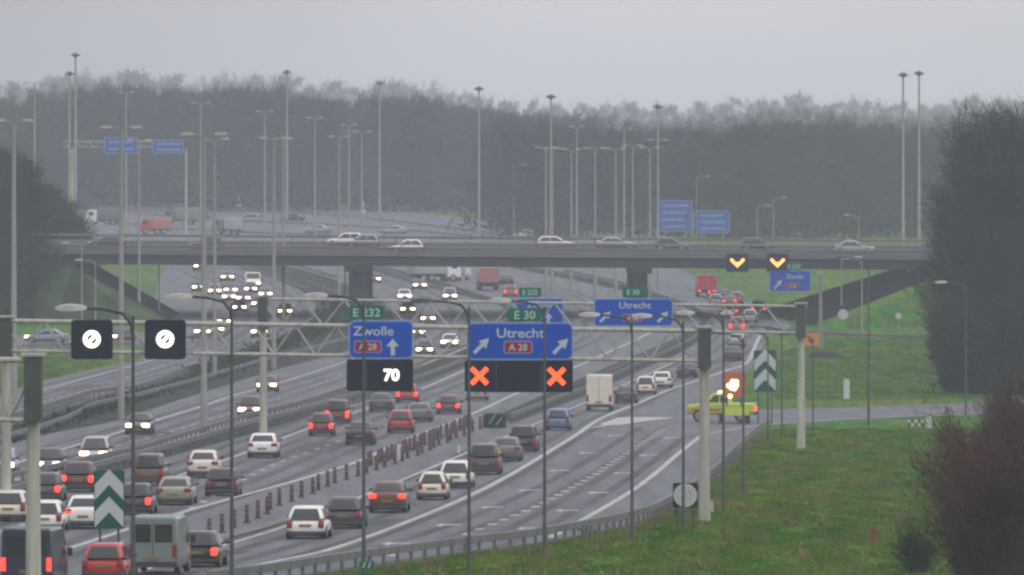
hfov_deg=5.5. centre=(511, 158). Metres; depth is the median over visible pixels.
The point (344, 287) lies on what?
lamp post
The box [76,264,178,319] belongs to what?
slope paving
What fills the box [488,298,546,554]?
lamp post
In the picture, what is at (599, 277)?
guard rail
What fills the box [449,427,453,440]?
bollard
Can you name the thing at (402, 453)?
bollard
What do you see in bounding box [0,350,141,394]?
grass
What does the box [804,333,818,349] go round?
orange sign
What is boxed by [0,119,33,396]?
lamp post
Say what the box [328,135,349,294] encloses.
lamp post
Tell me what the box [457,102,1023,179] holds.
wood
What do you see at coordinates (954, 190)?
bare tree
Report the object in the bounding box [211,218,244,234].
lorry
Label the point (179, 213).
lorry
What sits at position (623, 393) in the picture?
saloon car
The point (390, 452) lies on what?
bollard
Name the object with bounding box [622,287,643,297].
route plate
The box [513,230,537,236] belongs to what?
hatchback car
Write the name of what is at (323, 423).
hatchback car
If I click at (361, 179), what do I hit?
lamp post
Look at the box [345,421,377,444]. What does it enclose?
saloon car
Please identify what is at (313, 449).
asphalt patches
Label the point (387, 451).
bollard
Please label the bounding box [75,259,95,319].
lamp post
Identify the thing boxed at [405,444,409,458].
bollard
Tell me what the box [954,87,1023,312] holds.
bare tree
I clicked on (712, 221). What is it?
direction sign
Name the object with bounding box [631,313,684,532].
lamp post
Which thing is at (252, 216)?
minivan
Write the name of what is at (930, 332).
bare shrub
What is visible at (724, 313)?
saloon car
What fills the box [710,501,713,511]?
marker post
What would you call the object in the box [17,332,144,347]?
loop road
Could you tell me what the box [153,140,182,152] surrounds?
direction sign
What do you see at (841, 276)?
lamp post
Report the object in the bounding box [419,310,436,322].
hatchback car
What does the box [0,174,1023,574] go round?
ground
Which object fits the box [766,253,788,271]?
lane signal
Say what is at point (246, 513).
bollard
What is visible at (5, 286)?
bare shrub
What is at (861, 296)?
lamp post
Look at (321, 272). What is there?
guard rail
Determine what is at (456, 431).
bollard
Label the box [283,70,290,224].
lamp post
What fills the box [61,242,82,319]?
lamp post
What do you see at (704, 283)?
lorry
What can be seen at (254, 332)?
saloon car
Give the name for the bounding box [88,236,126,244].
saloon car
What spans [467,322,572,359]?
direction sign
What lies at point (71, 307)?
lamp post
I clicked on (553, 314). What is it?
direction sign
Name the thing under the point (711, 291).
hatchback car
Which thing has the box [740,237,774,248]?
hatchback car
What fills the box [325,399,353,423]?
minivan
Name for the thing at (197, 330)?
saloon car
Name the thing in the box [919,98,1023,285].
bare tree
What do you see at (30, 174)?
bare tree
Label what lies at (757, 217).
lamp post
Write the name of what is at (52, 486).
hatchback car
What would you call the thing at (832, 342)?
slope grass
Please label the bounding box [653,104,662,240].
lamp post
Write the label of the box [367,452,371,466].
bollard
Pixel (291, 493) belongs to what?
bollard
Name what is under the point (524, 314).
route plate
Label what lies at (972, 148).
bare tree
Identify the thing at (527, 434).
minivan
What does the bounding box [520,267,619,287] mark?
guard rail
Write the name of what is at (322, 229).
saloon car
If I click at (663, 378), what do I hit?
saloon car
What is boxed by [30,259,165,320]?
embankment
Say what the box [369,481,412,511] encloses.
saloon car
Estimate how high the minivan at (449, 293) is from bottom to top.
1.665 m
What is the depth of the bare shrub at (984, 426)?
560.84 m
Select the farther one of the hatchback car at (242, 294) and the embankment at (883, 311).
the hatchback car at (242, 294)
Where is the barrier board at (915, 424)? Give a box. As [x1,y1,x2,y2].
[908,419,923,428]
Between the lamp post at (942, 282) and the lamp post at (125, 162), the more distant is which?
the lamp post at (125, 162)
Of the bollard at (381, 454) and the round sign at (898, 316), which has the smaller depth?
the bollard at (381, 454)
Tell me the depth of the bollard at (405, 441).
659.27 m
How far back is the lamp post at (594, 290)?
1316.96 m
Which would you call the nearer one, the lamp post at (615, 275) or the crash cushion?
the crash cushion
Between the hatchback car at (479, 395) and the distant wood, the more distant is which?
the distant wood
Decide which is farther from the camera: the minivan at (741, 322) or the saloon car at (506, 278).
the saloon car at (506, 278)
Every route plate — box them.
[349,306,383,319]
[508,308,540,320]
[519,288,540,296]
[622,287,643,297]
[786,262,802,269]
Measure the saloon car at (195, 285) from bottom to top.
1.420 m
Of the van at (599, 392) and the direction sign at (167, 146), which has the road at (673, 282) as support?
the van at (599, 392)
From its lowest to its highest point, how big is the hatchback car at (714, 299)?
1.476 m
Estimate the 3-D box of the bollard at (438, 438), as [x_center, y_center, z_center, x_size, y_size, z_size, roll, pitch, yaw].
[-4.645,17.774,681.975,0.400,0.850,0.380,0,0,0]
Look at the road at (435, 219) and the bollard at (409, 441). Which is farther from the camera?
the road at (435, 219)
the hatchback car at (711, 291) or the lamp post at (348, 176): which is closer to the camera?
the hatchback car at (711, 291)
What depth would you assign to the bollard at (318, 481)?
562.03 m
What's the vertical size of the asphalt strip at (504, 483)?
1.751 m
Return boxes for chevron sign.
[94,470,123,541]
[754,350,775,423]
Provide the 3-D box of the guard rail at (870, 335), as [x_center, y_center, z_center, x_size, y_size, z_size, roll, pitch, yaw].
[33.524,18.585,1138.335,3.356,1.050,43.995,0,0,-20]
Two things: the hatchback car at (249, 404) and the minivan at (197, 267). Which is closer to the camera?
the hatchback car at (249, 404)
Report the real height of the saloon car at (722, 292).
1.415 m
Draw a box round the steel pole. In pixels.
[818,271,822,348]
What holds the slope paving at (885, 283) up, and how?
on the ground at (752, 284)
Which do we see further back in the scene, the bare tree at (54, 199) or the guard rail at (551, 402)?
the bare tree at (54, 199)
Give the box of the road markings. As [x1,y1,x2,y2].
[0,281,974,572]
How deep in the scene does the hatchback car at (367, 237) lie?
1250.30 m
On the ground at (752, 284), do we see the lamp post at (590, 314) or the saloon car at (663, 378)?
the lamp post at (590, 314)
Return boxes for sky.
[0,0,1023,129]
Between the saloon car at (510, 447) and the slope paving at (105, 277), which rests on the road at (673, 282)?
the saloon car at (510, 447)
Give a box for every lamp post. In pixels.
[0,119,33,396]
[27,82,42,170]
[55,304,135,574]
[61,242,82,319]
[65,71,73,203]
[71,53,79,211]
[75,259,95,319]
[100,125,141,419]
[118,91,133,237]
[127,139,151,302]
[158,265,159,315]
[165,293,233,574]
[181,132,226,433]
[191,102,210,239]
[200,138,229,372]
[256,110,273,240]
[258,137,289,369]
[274,138,292,317]
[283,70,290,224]
[304,292,365,574]
[306,117,322,240]
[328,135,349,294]
[341,124,356,232]
[344,272,345,307]
[352,131,371,233]
[375,81,383,220]
[410,298,470,568]
[474,86,483,240]
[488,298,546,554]
[513,164,526,233]
[535,146,556,297]
[542,147,561,290]
[546,94,555,235]
[562,148,580,290]
[569,126,583,242]
[579,312,633,539]
[583,147,606,301]
[607,148,625,293]
[615,128,632,240]
[622,144,643,242]
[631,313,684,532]
[639,146,659,295]
[647,139,668,290]
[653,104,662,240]
[675,310,724,509]
[696,175,709,237]
[711,331,744,493]
[734,329,768,440]
[746,325,782,436]
[757,205,771,237]
[773,197,787,242]
[778,334,813,432]
[835,256,869,425]
[841,256,861,305]
[842,258,862,337]
[845,214,858,238]
[898,72,907,244]
[914,71,923,244]
[934,281,966,413]
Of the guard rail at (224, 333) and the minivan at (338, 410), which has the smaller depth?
the minivan at (338, 410)
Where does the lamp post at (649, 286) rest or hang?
on the median strip at (704, 319)
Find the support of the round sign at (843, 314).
on the ground at (752, 284)
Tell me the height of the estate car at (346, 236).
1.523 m
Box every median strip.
[0,265,393,442]
[14,266,513,489]
[506,267,712,421]
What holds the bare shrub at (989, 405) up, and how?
on the ground at (752, 284)
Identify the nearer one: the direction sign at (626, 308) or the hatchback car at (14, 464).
the hatchback car at (14, 464)
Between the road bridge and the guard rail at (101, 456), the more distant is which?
the road bridge
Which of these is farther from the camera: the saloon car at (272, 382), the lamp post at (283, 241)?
the lamp post at (283, 241)
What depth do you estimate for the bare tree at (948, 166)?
1050.86 m
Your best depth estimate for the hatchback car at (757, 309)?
1249.27 m
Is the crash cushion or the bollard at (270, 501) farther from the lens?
the crash cushion
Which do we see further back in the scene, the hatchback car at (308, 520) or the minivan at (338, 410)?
the minivan at (338, 410)
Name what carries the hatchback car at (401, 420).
on the road at (673, 282)
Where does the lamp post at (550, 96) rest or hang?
on the ground at (752, 284)
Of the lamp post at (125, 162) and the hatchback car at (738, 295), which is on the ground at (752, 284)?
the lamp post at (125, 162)
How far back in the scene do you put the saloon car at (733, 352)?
1046.06 m
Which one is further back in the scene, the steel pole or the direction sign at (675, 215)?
the direction sign at (675, 215)
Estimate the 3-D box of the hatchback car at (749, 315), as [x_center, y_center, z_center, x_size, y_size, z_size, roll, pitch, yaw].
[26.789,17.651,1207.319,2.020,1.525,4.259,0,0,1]
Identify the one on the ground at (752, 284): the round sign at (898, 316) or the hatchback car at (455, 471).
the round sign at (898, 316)
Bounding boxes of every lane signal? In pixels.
[71,320,112,358]
[145,320,185,358]
[347,359,412,390]
[465,360,572,391]
[726,253,748,271]
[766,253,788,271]
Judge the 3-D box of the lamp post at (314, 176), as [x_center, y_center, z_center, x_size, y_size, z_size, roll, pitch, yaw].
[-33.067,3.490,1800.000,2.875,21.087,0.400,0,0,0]
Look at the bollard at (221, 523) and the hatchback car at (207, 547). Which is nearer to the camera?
the hatchback car at (207, 547)
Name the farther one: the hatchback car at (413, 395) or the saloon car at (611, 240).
the saloon car at (611, 240)
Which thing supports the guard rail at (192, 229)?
on the road at (435, 219)
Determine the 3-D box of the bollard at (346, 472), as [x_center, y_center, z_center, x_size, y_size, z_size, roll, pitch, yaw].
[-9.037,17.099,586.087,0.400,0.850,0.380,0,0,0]
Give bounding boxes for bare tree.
[0,141,65,238]
[0,143,44,247]
[0,154,88,307]
[0,158,53,296]
[22,179,78,238]
[43,185,96,239]
[62,209,107,267]
[900,121,1023,336]
[907,96,1023,393]
[909,179,1008,336]
[911,120,1003,286]
[912,151,1009,310]
[916,97,1023,302]
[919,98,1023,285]
[923,98,1023,316]
[945,96,1023,305]
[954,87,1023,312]
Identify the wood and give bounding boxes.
[0,65,1023,130]
[0,74,606,211]
[443,112,1023,239]
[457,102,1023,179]
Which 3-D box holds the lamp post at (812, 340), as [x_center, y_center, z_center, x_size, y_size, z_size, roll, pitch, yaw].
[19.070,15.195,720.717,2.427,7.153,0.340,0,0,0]
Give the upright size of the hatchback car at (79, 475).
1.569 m
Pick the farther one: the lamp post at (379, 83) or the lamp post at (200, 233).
the lamp post at (379, 83)
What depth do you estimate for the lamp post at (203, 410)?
720.58 m
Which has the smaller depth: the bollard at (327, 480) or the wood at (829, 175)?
the bollard at (327, 480)
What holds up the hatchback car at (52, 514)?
on the road at (673, 282)
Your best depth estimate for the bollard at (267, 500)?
514.06 m
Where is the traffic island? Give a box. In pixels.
[220,517,290,539]
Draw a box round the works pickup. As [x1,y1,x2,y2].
[686,391,756,421]
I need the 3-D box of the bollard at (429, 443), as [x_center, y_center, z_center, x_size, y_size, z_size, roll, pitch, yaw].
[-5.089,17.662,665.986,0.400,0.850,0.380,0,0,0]
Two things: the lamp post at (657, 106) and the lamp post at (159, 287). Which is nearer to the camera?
the lamp post at (159, 287)
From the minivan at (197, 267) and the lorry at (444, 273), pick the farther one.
the minivan at (197, 267)
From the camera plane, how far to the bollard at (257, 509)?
506.06 m
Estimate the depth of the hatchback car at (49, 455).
601.87 m
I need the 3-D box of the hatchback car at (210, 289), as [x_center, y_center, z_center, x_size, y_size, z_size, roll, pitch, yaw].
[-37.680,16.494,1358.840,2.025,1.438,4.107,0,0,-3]
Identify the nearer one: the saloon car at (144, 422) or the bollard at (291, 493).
the bollard at (291, 493)
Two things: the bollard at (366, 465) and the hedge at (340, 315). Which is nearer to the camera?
the bollard at (366, 465)
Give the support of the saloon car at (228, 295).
on the road at (673, 282)
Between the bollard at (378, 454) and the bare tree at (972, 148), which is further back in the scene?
the bare tree at (972, 148)
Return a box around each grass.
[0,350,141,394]
[311,427,1016,574]
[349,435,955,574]
[772,337,994,399]
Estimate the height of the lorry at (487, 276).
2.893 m
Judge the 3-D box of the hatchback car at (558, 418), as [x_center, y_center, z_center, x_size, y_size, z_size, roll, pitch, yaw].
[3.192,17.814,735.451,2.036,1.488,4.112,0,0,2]
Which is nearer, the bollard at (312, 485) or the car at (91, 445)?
the bollard at (312, 485)
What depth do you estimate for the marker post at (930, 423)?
741.26 m
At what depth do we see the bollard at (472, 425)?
729.86 m
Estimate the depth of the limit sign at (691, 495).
483.67 m
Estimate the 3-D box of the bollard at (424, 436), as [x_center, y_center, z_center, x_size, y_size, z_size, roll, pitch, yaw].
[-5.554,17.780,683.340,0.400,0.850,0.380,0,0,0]
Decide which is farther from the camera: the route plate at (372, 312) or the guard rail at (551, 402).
the guard rail at (551, 402)
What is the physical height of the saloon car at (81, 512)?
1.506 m
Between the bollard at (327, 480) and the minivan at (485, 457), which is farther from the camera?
the minivan at (485, 457)
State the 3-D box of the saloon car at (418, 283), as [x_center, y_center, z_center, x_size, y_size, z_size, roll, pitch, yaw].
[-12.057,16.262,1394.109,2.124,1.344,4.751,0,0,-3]
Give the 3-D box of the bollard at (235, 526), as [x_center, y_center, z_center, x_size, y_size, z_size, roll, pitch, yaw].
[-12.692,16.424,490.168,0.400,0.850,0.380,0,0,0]
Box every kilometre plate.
[359,561,373,574]
[577,526,587,536]
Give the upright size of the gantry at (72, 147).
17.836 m
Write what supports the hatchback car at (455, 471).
on the road at (673, 282)
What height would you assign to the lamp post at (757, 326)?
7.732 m
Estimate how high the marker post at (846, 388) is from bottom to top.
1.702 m
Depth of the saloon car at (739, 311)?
1230.91 m
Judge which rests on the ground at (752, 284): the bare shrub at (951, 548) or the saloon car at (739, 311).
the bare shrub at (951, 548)
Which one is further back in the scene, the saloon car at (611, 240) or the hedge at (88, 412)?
the saloon car at (611, 240)
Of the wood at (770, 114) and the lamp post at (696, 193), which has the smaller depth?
the lamp post at (696, 193)
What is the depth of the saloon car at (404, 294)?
1321.85 m
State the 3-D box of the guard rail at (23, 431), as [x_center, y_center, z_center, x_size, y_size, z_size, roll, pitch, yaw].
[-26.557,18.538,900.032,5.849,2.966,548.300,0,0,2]
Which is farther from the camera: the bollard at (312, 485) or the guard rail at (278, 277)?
the guard rail at (278, 277)
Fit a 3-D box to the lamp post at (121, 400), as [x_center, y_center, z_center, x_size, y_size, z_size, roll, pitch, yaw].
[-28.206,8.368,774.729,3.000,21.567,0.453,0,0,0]
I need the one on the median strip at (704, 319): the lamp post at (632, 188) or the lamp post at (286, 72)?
the lamp post at (632, 188)
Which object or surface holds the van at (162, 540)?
on the road at (673, 282)
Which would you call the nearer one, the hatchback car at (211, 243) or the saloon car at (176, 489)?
the saloon car at (176, 489)
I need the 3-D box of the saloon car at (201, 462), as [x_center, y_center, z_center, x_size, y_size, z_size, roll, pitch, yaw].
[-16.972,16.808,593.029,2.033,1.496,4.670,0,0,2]
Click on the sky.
(678, 52)
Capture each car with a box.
[0,447,19,471]
[0,490,25,520]
[25,329,69,342]
[40,447,67,471]
[40,472,68,500]
[41,500,70,529]
[61,461,100,491]
[64,495,93,527]
[76,436,113,461]
[82,542,136,574]
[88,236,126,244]
[113,327,135,340]
[124,413,154,434]
[124,483,159,513]
[156,476,198,504]
[181,530,229,566]
[187,450,223,477]
[188,237,224,248]
[191,281,200,291]
[193,326,212,335]
[205,468,243,495]
[206,283,222,294]
[212,320,225,332]
[219,271,234,280]
[220,290,235,299]
[222,283,238,292]
[231,299,247,311]
[235,290,251,302]
[236,396,258,415]
[242,282,257,292]
[247,433,281,457]
[250,296,263,307]
[251,327,269,336]
[255,375,279,391]
[257,287,271,297]
[276,303,293,315]
[279,213,304,220]
[286,505,333,538]
[304,225,331,232]
[308,412,337,435]
[325,233,359,245]
[325,496,369,527]
[343,234,379,246]
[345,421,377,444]
[368,393,395,411]
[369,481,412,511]
[373,272,380,282]
[379,225,407,233]
[386,410,416,432]
[388,239,424,251]
[396,289,412,299]
[396,383,420,401]
[399,302,416,313]
[405,402,434,421]
[411,279,426,288]
[412,323,426,336]
[415,340,435,354]
[416,471,452,499]
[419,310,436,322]
[435,395,462,413]
[438,460,477,487]
[439,333,459,347]
[466,392,488,399]
[490,437,524,460]
[498,274,513,283]
[502,285,517,296]
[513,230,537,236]
[536,236,575,247]
[546,408,573,429]
[594,237,635,247]
[614,385,639,403]
[635,376,657,394]
[651,371,673,387]
[654,237,688,248]
[676,363,697,377]
[707,285,719,296]
[707,294,721,303]
[713,289,729,299]
[718,307,735,317]
[720,295,736,307]
[724,346,741,360]
[727,333,746,346]
[730,291,743,303]
[734,307,751,315]
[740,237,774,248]
[741,309,757,322]
[751,301,765,313]
[833,240,874,249]
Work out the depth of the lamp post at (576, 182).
1636.25 m
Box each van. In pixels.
[1,526,72,574]
[128,514,195,573]
[244,272,261,287]
[584,374,616,410]
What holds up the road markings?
on the road at (673, 282)
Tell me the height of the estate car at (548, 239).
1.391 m
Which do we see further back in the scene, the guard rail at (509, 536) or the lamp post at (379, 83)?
the lamp post at (379, 83)
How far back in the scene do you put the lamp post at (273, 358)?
1013.73 m
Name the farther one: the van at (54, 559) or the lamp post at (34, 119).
the lamp post at (34, 119)
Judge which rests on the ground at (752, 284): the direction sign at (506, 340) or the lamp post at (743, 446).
the lamp post at (743, 446)
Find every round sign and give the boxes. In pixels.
[838,309,847,330]
[895,313,901,331]
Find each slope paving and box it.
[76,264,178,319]
[766,270,927,325]
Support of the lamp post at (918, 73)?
on the ground at (752, 284)
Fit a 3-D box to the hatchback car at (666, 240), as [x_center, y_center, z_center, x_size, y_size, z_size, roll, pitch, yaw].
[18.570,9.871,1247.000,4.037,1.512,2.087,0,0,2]
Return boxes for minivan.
[135,453,171,482]
[193,265,201,270]
[217,311,233,326]
[244,214,262,219]
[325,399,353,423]
[441,287,457,299]
[471,443,504,473]
[508,425,541,450]
[728,316,746,329]
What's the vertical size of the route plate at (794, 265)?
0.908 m
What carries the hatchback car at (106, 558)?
on the road at (673, 282)
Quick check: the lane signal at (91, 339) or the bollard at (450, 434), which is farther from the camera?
the bollard at (450, 434)
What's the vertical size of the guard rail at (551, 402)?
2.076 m
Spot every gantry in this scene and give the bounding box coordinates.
[0,315,713,520]
[0,353,45,574]
[63,141,187,239]
[256,295,807,448]
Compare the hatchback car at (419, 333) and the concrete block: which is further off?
the hatchback car at (419, 333)
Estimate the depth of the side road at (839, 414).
802.67 m
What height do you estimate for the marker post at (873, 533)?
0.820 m
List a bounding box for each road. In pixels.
[0,265,789,574]
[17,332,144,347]
[77,201,675,242]
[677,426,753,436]
[727,401,1023,429]
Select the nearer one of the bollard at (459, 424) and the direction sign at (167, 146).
the bollard at (459, 424)
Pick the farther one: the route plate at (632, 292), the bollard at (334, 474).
the route plate at (632, 292)
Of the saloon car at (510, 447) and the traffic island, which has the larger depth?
the saloon car at (510, 447)
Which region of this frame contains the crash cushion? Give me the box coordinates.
[484,413,505,427]
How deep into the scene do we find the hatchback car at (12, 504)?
500.84 m
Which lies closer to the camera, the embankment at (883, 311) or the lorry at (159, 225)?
the embankment at (883, 311)
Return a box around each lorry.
[86,208,118,224]
[140,218,171,233]
[163,208,198,224]
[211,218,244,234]
[407,266,460,280]
[438,267,470,280]
[477,267,498,289]
[695,274,716,296]
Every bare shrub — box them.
[0,241,38,323]
[17,272,45,318]
[881,505,946,572]
[895,416,1023,574]
[910,441,1023,574]
[911,368,1023,491]
[915,303,1015,394]
[915,411,1023,524]
[920,257,984,318]
[923,308,947,366]
[924,314,968,392]
[924,400,1021,478]
[961,297,1023,395]
[963,371,1023,437]
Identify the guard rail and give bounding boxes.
[0,304,316,422]
[0,336,348,441]
[12,343,466,484]
[12,359,466,490]
[17,341,130,348]
[77,212,390,240]
[99,205,468,235]
[131,201,500,235]
[186,326,229,341]
[205,420,770,574]
[238,265,307,292]
[293,266,337,279]
[373,266,443,290]
[505,322,698,419]
[510,323,710,423]
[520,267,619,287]
[564,269,651,294]
[765,327,921,341]
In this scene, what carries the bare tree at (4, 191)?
on the ground at (752, 284)
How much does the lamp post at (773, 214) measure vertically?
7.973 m
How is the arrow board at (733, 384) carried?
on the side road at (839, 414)
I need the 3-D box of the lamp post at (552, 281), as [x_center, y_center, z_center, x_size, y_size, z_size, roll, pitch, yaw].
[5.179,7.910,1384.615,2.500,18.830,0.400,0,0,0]
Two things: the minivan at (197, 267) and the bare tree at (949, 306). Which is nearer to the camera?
the bare tree at (949, 306)
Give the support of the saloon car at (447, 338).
on the road at (673, 282)
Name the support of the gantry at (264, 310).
on the ground at (752, 284)
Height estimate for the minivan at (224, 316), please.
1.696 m
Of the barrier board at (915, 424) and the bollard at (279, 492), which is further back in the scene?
the barrier board at (915, 424)
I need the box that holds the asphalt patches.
[55,385,466,555]
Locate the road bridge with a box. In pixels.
[27,233,946,305]
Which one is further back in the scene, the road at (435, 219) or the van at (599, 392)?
the road at (435, 219)
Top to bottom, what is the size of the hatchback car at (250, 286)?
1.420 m
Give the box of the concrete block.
[808,351,844,357]
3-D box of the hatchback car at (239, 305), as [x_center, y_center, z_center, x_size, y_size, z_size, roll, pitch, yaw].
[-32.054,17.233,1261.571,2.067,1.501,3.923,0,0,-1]
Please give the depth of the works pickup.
765.68 m
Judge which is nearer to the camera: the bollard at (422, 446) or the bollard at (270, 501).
the bollard at (270, 501)
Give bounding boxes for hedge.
[0,351,285,445]
[176,297,352,374]
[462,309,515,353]
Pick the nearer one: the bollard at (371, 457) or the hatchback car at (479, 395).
the bollard at (371, 457)
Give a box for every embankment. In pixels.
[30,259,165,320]
[812,250,952,327]
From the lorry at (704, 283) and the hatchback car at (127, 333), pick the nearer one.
the hatchback car at (127, 333)
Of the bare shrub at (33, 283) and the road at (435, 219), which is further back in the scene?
the road at (435, 219)
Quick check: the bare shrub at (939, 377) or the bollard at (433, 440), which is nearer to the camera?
the bollard at (433, 440)
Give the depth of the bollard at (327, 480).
570.02 m
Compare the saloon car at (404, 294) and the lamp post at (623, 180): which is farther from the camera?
the lamp post at (623, 180)
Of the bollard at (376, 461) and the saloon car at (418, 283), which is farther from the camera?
the saloon car at (418, 283)
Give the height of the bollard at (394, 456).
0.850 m
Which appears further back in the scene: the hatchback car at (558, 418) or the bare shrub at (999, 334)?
the bare shrub at (999, 334)
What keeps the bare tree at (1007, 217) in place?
on the ground at (752, 284)
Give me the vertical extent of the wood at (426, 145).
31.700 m
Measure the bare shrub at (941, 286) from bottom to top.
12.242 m
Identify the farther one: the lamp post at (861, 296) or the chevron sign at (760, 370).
the lamp post at (861, 296)
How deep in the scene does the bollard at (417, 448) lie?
649.92 m
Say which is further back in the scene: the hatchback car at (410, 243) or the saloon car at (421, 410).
the hatchback car at (410, 243)
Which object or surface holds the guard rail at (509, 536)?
on the ground at (752, 284)
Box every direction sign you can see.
[104,137,137,152]
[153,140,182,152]
[349,320,412,358]
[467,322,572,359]
[516,298,563,321]
[594,298,672,325]
[659,200,691,243]
[692,211,729,243]
[769,270,810,291]
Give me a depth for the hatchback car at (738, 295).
1305.60 m
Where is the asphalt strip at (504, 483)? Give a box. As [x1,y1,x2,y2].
[325,445,571,554]
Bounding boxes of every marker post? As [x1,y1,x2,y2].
[397,444,401,460]
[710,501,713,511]
[843,379,849,398]
[870,525,876,542]
[926,417,931,428]
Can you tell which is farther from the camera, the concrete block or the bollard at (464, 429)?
the concrete block
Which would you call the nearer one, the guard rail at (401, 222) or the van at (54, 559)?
the van at (54, 559)
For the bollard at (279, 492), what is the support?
on the road at (673, 282)
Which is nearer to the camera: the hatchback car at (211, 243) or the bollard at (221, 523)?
the bollard at (221, 523)
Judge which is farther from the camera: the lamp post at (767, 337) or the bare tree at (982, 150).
the bare tree at (982, 150)
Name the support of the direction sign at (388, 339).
attached to the gantry at (704, 360)
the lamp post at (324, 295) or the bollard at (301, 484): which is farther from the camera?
the bollard at (301, 484)
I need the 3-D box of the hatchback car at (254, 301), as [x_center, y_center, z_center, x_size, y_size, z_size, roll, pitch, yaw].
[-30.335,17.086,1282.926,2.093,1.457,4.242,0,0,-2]
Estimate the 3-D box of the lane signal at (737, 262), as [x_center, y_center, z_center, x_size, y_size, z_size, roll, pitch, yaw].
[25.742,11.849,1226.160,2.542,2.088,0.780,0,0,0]
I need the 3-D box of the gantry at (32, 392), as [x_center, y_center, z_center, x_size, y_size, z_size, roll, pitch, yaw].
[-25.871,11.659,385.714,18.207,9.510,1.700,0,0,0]
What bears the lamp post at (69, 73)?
on the ground at (752, 284)
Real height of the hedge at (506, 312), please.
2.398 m
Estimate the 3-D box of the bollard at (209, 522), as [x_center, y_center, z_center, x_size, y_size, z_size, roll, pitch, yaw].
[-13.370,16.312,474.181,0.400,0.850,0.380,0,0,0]
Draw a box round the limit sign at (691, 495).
[673,483,697,531]
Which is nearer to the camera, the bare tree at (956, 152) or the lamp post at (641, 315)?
the lamp post at (641, 315)
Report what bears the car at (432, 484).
on the road at (673, 282)
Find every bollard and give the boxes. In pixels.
[207,518,211,529]
[218,514,225,532]
[234,509,237,527]
[243,505,250,522]
[254,500,261,518]
[264,496,270,513]
[268,492,273,509]
[276,488,282,505]
[288,485,295,501]
[298,481,304,497]
[309,477,315,493]
[315,474,321,489]
[324,471,330,486]
[332,467,337,482]
[343,464,349,479]
[355,461,361,476]
[365,458,369,472]
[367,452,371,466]
[369,450,373,464]
[373,455,378,469]
[377,449,381,463]
[380,448,383,461]
[382,452,387,466]
[385,446,389,460]
[389,445,392,458]
[392,450,397,463]
[399,447,404,460]
[404,439,406,452]
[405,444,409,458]
[408,437,412,450]
[411,436,415,449]
[415,442,420,455]
[419,439,424,452]
[423,431,427,444]
[427,437,432,449]
[432,434,436,447]
[436,432,441,444]
[439,426,442,438]
[445,430,450,442]
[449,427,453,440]
[453,425,458,437]
[458,419,461,430]
[461,423,466,435]
[471,419,474,431]
[478,417,482,428]
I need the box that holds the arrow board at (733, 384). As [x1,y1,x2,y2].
[718,372,749,422]
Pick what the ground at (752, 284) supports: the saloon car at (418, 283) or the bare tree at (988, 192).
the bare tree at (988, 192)

